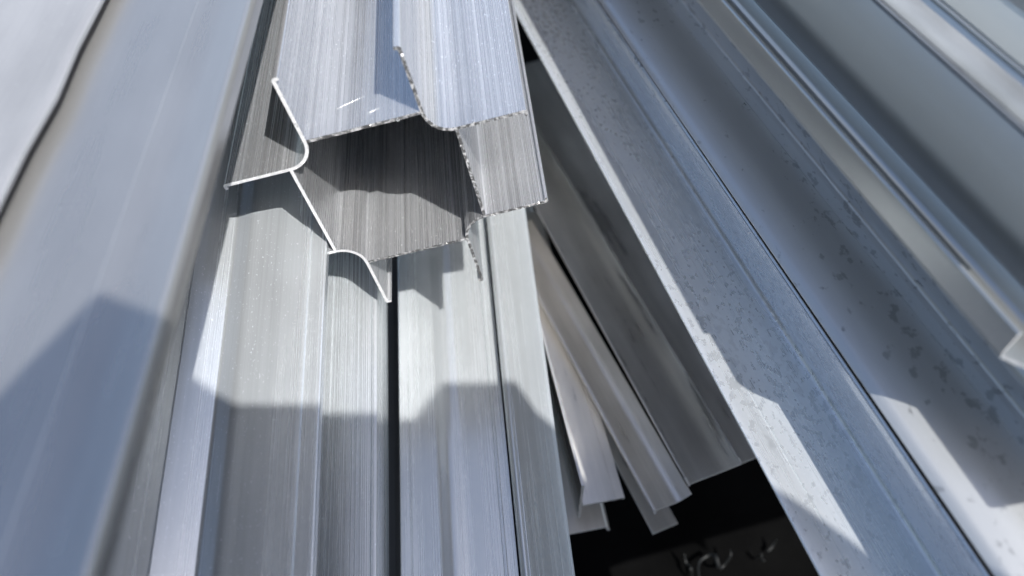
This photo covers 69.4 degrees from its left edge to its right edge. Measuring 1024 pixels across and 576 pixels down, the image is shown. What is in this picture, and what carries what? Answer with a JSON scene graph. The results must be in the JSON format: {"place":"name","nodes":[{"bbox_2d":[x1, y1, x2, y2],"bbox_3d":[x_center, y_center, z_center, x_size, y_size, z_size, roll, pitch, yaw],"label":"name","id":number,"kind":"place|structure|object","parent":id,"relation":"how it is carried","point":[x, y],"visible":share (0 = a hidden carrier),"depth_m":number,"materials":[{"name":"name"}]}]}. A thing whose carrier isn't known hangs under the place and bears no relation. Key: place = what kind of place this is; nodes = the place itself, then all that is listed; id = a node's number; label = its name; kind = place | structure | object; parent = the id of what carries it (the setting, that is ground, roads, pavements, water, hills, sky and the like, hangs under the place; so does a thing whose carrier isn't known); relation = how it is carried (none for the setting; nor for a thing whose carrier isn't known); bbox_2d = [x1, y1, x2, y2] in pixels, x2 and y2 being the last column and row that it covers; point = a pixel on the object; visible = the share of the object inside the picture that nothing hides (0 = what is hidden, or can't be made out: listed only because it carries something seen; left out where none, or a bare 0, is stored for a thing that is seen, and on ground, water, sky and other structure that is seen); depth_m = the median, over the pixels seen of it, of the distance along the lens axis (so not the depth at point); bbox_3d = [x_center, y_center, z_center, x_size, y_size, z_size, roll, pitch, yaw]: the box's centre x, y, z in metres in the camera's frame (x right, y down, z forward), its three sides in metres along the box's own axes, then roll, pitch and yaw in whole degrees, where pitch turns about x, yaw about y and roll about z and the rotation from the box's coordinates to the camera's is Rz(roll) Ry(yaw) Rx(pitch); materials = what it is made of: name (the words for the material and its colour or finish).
{"place":"outdoors","nodes":[
{"label":"outdoors","id":0,"kind":"place"},
{"bbox_2d":[485,0,993,575],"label":"ground","id":1,"kind":"structure","parent":0,"point":[741,514],"depth_m":0.43,"materials":[{"name":"black"}]},
{"bbox_2d":[398,208,574,575],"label":"aluminium profile","id":2,"kind":"object","parent":1,"relation":"on","point":[456,514],"visible":0.53,"depth_m":0.30,"materials":[{"name":"metal"}]},
{"bbox_2d":[316,252,388,575],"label":"aluminium profile","id":3,"kind":"object","parent":2,"relation":"on","point":[353,527],"visible":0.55,"depth_m":0.27,"materials":[{"name":"metal"}]},
{"bbox_2d":[110,53,328,575],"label":"aluminium profile","id":4,"kind":"object","parent":3,"relation":"on","point":[227,482],"visible":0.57,"depth_m":0.23,"materials":[{"name":"metal"}]},
{"bbox_2d":[223,0,547,301],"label":"metal profile","id":5,"kind":"object","parent":2,"relation":"on","point":[383,132],"visible":0.99,"depth_m":0.26,"materials":[{"name":"metal"}]},
{"bbox_2d":[0,0,262,575],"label":"aluminium profile","id":6,"kind":"object","parent":5,"relation":"on","point":[104,209],"visible":1,"depth_m":0.16,"materials":[{"name":"metal"}]},
{"bbox_2d":[0,0,104,208],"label":"aluminium sheet","id":7,"kind":"object","parent":6,"relation":"on","point":[41,42],"visible":1,"depth_m":0.19,"materials":[{"name":"metal"}]},
{"bbox_2d":[697,0,1023,368],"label":"aluminium channel","id":8,"kind":"object","parent":5,"relation":"on","point":[920,145],"visible":0.99,"depth_m":0.21,"materials":[{"name":"silver metal"}]},
{"bbox_2d":[872,0,1023,135],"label":"aluminium profile","id":9,"kind":"object","parent":5,"relation":"on","point":[998,89],"visible":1,"depth_m":0.18,"materials":[{"name":"metal"}]},
{"bbox_2d":[930,0,1023,78],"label":"aluminium profile","id":10,"kind":"object","parent":5,"relation":"on","point":[995,27],"visible":1,"depth_m":0.19,"materials":[{"name":"silver metal"}]},
{"bbox_2d":[513,0,989,575],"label":"aluminium channel","id":11,"kind":"object","parent":2,"relation":"on","point":[851,488],"visible":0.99,"depth_m":0.26,"materials":[{"name":"metal"}]},
{"bbox_2d":[598,0,1023,575],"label":"aluminium channel","id":12,"kind":"object","parent":11,"relation":"on","point":[942,382],"visible":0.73,"depth_m":0.23,"materials":[{"name":"metal"}]},
{"bbox_2d":[485,217,677,533],"bbox_3d":[-0.002,-0.032,0.478,0.015,0.001,0.408,-18,55,-13],"label":"aluminium sheet","id":13,"kind":"object","parent":1,"relation":"on","point":[661,519],"visible":0.14,"depth_m":0.37,"materials":[{"name":"metal"}]},
{"bbox_2d":[387,256,400,575],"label":"aluminium profile","id":14,"kind":"object","parent":13,"relation":"on","point":[394,455],"visible":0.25,"depth_m":0.38,"materials":[{"name":"metal"}]},
{"bbox_2d":[525,206,609,534],"bbox_3d":[0.005,-0.044,0.476,0.022,0.006,0.408,-7,53,-5],"label":"aluminium angle","id":15,"kind":"object","parent":13,"relation":"on","point":[593,517],"visible":0.09,"depth_m":0.36,"materials":[{"name":"metal"}]},
{"bbox_2d":[526,211,624,516],"bbox_3d":[0.023,0.024,0.387,0.023,0.039,0.181,-9,54,-7],"label":"aluminium angle","id":16,"kind":"object","parent":15,"relation":"on","point":[591,471],"visible":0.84,"depth_m":0.36,"materials":[{"name":"metal"}]},
{"bbox_2d":[527,219,691,513],"bbox_3d":[0.037,0.031,0.380,0.020,0.008,0.179,-18,55,-13],"label":"aluminium channel","id":17,"kind":"object","parent":16,"relation":"on","point":[651,465],"visible":0.84,"depth_m":0.36,"materials":[{"name":"metal"}]},
{"bbox_2d":[525,60,755,463],"bbox_3d":[0.064,-0.040,0.438,0.044,0.003,0.317,-17,55,-12],"label":"aluminium sheet","id":18,"kind":"object","parent":15,"relation":"on","point":[557,126],"visible":0.37,"depth_m":0.43,"materials":[{"name":"metal"}]},
{"bbox_2d":[534,120,741,485],"bbox_3d":[0.033,-0.034,0.414,0.033,0.015,0.310,-17,55,-12],"label":"aluminium channel","id":19,"kind":"object","parent":18,"relation":"on","point":[698,444],"visible":0.77,"depth_m":0.38,"materials":[{"name":"metal"}]},
{"bbox_2d":[684,554,692,575],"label":"swarf curl","id":20,"kind":"object","parent":1,"relation":"on","point":[688,565],"visible":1,"depth_m":0.41,"materials":[{"name":"grey metal"}]},
{"bbox_2d":[697,549,731,575],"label":"swarf curl","id":21,"kind":"object","parent":1,"relation":"on","point":[716,558],"visible":1,"depth_m":0.41,"materials":[{"name":"grey metal"}]},
{"bbox_2d":[755,553,764,561],"bbox_3d":[0.139,0.152,0.414,0.004,0.007,0.004,0,53,0],"label":"swarf curl","id":22,"kind":"object","parent":1,"relation":"on","point":[760,555],"visible":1,"depth_m":0.41,"materials":[{"name":"grey metal"}]},
{"bbox_2d":[767,539,776,551],"bbox_3d":[0.147,0.146,0.418,0.005,0.007,0.005,0,53,0],"label":"swarf curl","id":23,"kind":"object","parent":1,"relation":"on","point":[770,548],"visible":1,"depth_m":0.42,"materials":[{"name":"grey metal"}]}
]}

